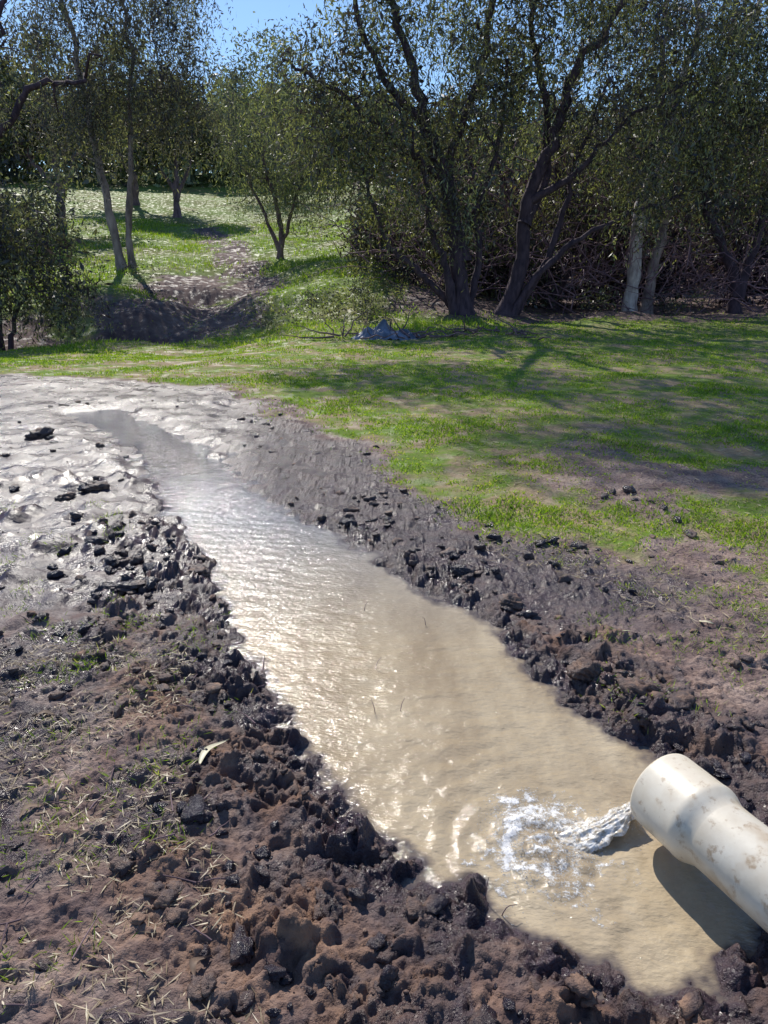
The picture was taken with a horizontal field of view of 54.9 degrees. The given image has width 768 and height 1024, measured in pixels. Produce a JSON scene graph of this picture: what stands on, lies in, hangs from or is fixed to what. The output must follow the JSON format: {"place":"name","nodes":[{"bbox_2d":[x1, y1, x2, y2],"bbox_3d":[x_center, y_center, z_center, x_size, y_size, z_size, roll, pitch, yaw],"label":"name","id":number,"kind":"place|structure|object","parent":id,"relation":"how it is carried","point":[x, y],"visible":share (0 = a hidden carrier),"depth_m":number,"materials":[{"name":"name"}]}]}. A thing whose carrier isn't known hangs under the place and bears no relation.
{"place":"outdoors","nodes":[
{"label":"outdoors","id":0,"kind":"place"},
{"bbox_2d":[0,171,767,1023],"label":"ground","id":1,"kind":"structure","parent":0,"point":[478,961],"depth_m":3.61,"materials":[{"name":"brown soil"}]},
{"bbox_2d":[0,56,47,158],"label":"hill tree","id":2,"kind":"object","parent":1,"relation":"on","point":[4,87],"visible":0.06,"depth_m":42.45,"materials":[{"name":"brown plant"}]},
{"bbox_2d":[19,803,47,817],"bbox_3d":[-1.083,0.909,2.272,0.035,0.020,0.090,14,23,36],"label":"fallen leaf","id":3,"kind":"object","parent":1,"relation":"on","point":[25,807],"visible":1,"depth_m":2.27,"materials":[{"name":"brown plant"}]},
{"bbox_2d":[35,710,54,717],"bbox_3d":[-1.255,0.751,2.752,0.080,0.020,0.035,-6,20,-16],"label":"fallen leaf","id":4,"kind":"object","parent":1,"relation":"on","point":[46,711],"visible":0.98,"depth_m":2.76,"materials":[{"name":"brown plant"}]},
{"bbox_2d":[0,155,99,246],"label":"shrub thicket","id":5,"kind":"object","parent":1,"relation":"on","point":[44,182],"visible":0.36,"depth_m":33.49,"materials":[{"name":"green plant"}]},
{"bbox_2d":[0,0,101,155],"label":"pepper tree","id":6,"kind":"object","parent":1,"relation":"on","point":[5,126],"visible":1,"depth_m":20.75,"materials":[{"name":"green plant"}]},
{"bbox_2d":[0,170,124,350],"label":"pepper tree","id":7,"kind":"object","parent":1,"relation":"on","point":[10,253],"visible":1,"depth_m":18.06,"materials":[{"name":"green plant"}]},
{"bbox_2d":[0,8,152,229],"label":"hill tree","id":8,"kind":"object","parent":1,"relation":"on","point":[19,87],"visible":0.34,"depth_m":37.99,"materials":[{"name":"green plant"}]},
{"bbox_2d":[0,0,250,269],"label":"eucalyptus tree","id":9,"kind":"object","parent":1,"relation":"on","point":[174,91],"visible":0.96,"depth_m":26.17,"materials":[{"name":"green plant"}]},
{"bbox_2d":[59,27,200,205],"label":"hill tree","id":10,"kind":"object","parent":1,"relation":"on","point":[136,202],"visible":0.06,"depth_m":49.41,"materials":[{"name":"green plant"}]},
{"bbox_2d":[102,66,240,217],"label":"hill tree","id":11,"kind":"object","parent":1,"relation":"on","point":[176,200],"visible":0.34,"depth_m":45.10,"materials":[{"name":"green plant"}]},
{"bbox_2d":[189,955,211,974],"bbox_3d":[-0.446,1.076,1.764,0.035,0.020,0.070,7,20,20],"label":"fallen leaf","id":12,"kind":"object","parent":1,"relation":"on","point":[193,961],"visible":0.93,"depth_m":1.76,"materials":[{"name":"beige plant"}]},
{"bbox_2d":[199,739,229,763],"bbox_3d":[-0.591,0.810,2.520,0.037,0.020,0.170,8,20,23],"label":"fallen leaf","id":13,"kind":"object","parent":1,"relation":"on","point":[203,753],"visible":1,"depth_m":2.51,"materials":[{"name":"beige plant"}]},
{"bbox_2d":[0,602,516,1005],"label":"twigs","id":14,"kind":"object","parent":1,"relation":"on","point":[79,946],"visible":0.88,"depth_m":2.18,"materials":[{"name":"brown wood"}]},
{"bbox_2d":[185,74,356,258],"bbox_3d":[-4.500,-13.823,30.002,7.886,6.998,6.008,0,19,0],"label":"willow tree","id":15,"kind":"object","parent":1,"relation":"on","point":[286,192],"visible":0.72,"depth_m":29.80,"materials":[{"name":"green plant"}]},
{"bbox_2d":[197,5,358,197],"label":"hill tree","id":16,"kind":"object","parent":1,"relation":"on","point":[246,97],"visible":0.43,"depth_m":58.99,"materials":[{"name":"green plant"}]},
{"bbox_2d":[24,426,695,966],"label":"mud lumps","id":17,"kind":"object","parent":1,"relation":"on","point":[242,944],"visible":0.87,"depth_m":2.90,"materials":[{"name":"soil"}]},
{"bbox_2d":[0,61,764,206],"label":"distant trees","id":18,"kind":"object","parent":1,"relation":"on","point":[191,177],"visible":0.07,"depth_m":74.50,"materials":[{"name":"green plant"}]},
{"bbox_2d":[0,217,767,1012],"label":"grass","id":19,"kind":"structure","parent":1,"relation":"on","point":[580,359],"depth_m":10.02,"materials":[{"name":"green plant"}]},
{"bbox_2d":[0,399,767,1023],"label":"mud clods","id":20,"kind":"object","parent":1,"relation":"on","point":[196,807],"visible":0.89,"depth_m":2.45,"materials":[{"name":"soil"}]},
{"bbox_2d":[0,398,767,1023],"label":"straw litter","id":21,"kind":"object","parent":1,"relation":"on","point":[92,980],"visible":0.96,"depth_m":2.64,"materials":[{"name":"beige plant"}]},
{"bbox_2d":[350,319,419,339],"bbox_3d":[0.000,-3.992,16.174,1.600,0.465,1.000,0,19,0],"label":"crumpled tarp","id":22,"kind":"object","parent":1,"relation":"on","point":[381,329],"visible":0.74,"depth_m":15.96,"materials":[{"name":"blue plastic"}]},
{"bbox_2d":[91,253,714,337],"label":"bushes","id":23,"kind":"object","parent":1,"relation":"on","point":[355,289],"visible":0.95,"depth_m":21.29,"materials":[{"name":"green plant"}]},
{"bbox_2d":[64,409,762,1003],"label":"muddy water pool","id":24,"kind":"structure","parent":1,"relation":"on","point":[490,719],"depth_m":2.67,"materials":[{"name":"brown liquid"}]},
{"bbox_2d":[424,763,640,919],"bbox_3d":[0.382,0.926,2.215,0.724,0.116,0.801,18,26,42],"label":"water splash","id":25,"kind":"object","parent":24,"relation":"on","point":[596,833],"visible":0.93,"depth_m":2.20,"materials":[{"name":"white liquid"}]},
{"bbox_2d":[236,0,602,315],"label":"pepper tree","id":26,"kind":"object","parent":1,"relation":"on","point":[457,296],"visible":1,"depth_m":19.25,"materials":[{"name":"green plant"}]},
{"bbox_2d":[284,288,556,339],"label":"fallen branches","id":27,"kind":"object","parent":1,"relation":"on","point":[515,330],"visible":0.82,"depth_m":16.09,"materials":[{"name":"brown wood"}]},
{"bbox_2d":[326,176,576,312],"bbox_3d":[2.352,-9.515,26.330,8.855,4.850,7.876,0,19,0],"label":"shrub thicket","id":28,"kind":"object","parent":1,"relation":"on","point":[366,245],"visible":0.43,"depth_m":24.69,"materials":[{"name":"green plant"}]},
{"bbox_2d":[283,0,767,315],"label":"tangled branches","id":29,"kind":"object","parent":1,"relation":"on","point":[686,263],"visible":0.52,"depth_m":23.61,"materials":[{"name":"brown plant"}]},
{"bbox_2d":[415,76,710,310],"bbox_3d":[6.011,-10.863,25.163,10.738,8.094,5.774,0,19,0],"label":"pepper tree","id":30,"kind":"object","parent":1,"relation":"on","point":[570,211],"visible":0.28,"depth_m":25.01,"materials":[{"name":"green plant"}]},
{"bbox_2d":[405,0,767,315],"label":"pepper tree","id":31,"kind":"object","parent":1,"relation":"on","point":[514,299],"visible":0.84,"depth_m":19.70,"materials":[{"name":"green plant"}]},
{"bbox_2d":[408,26,767,281],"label":"distant trees","id":32,"kind":"object","parent":1,"relation":"on","point":[526,146],"visible":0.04,"depth_m":39.77,"materials":[{"name":"green plant"}]},
{"bbox_2d":[409,86,767,308],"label":"shrub thicket","id":33,"kind":"object","parent":1,"relation":"on","point":[706,279],"visible":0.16,"depth_m":27.56,"materials":[{"name":"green plant"}]},
{"bbox_2d":[550,0,767,311],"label":"eucalyptus tree","id":34,"kind":"object","parent":1,"relation":"on","point":[633,280],"visible":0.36,"depth_m":21.80,"materials":[{"name":"green plant"}]},
{"bbox_2d":[565,0,766,314],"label":"eucalyptus tree","id":35,"kind":"object","parent":1,"relation":"on","point":[654,254],"visible":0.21,"depth_m":23.13,"materials":[{"name":"green plant"}]},
{"bbox_2d":[630,753,767,932],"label":"pvc pipe","id":36,"kind":"object","parent":1,"relation":"on","point":[685,809],"visible":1,"depth_m":1.95,"materials":[{"name":"white plastic"}]},
{"bbox_2d":[632,0,767,313],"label":"pepper tree","id":37,"kind":"object","parent":1,"relation":"on","point":[733,306],"visible":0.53,"depth_m":22.36,"materials":[{"name":"green plant"}]},
{"bbox_2d":[0,0,767,172],"label":"sky","id":38,"kind":"structure","parent":0,"point":[243,9],"materials":[{"name":"blue"}]}
]}

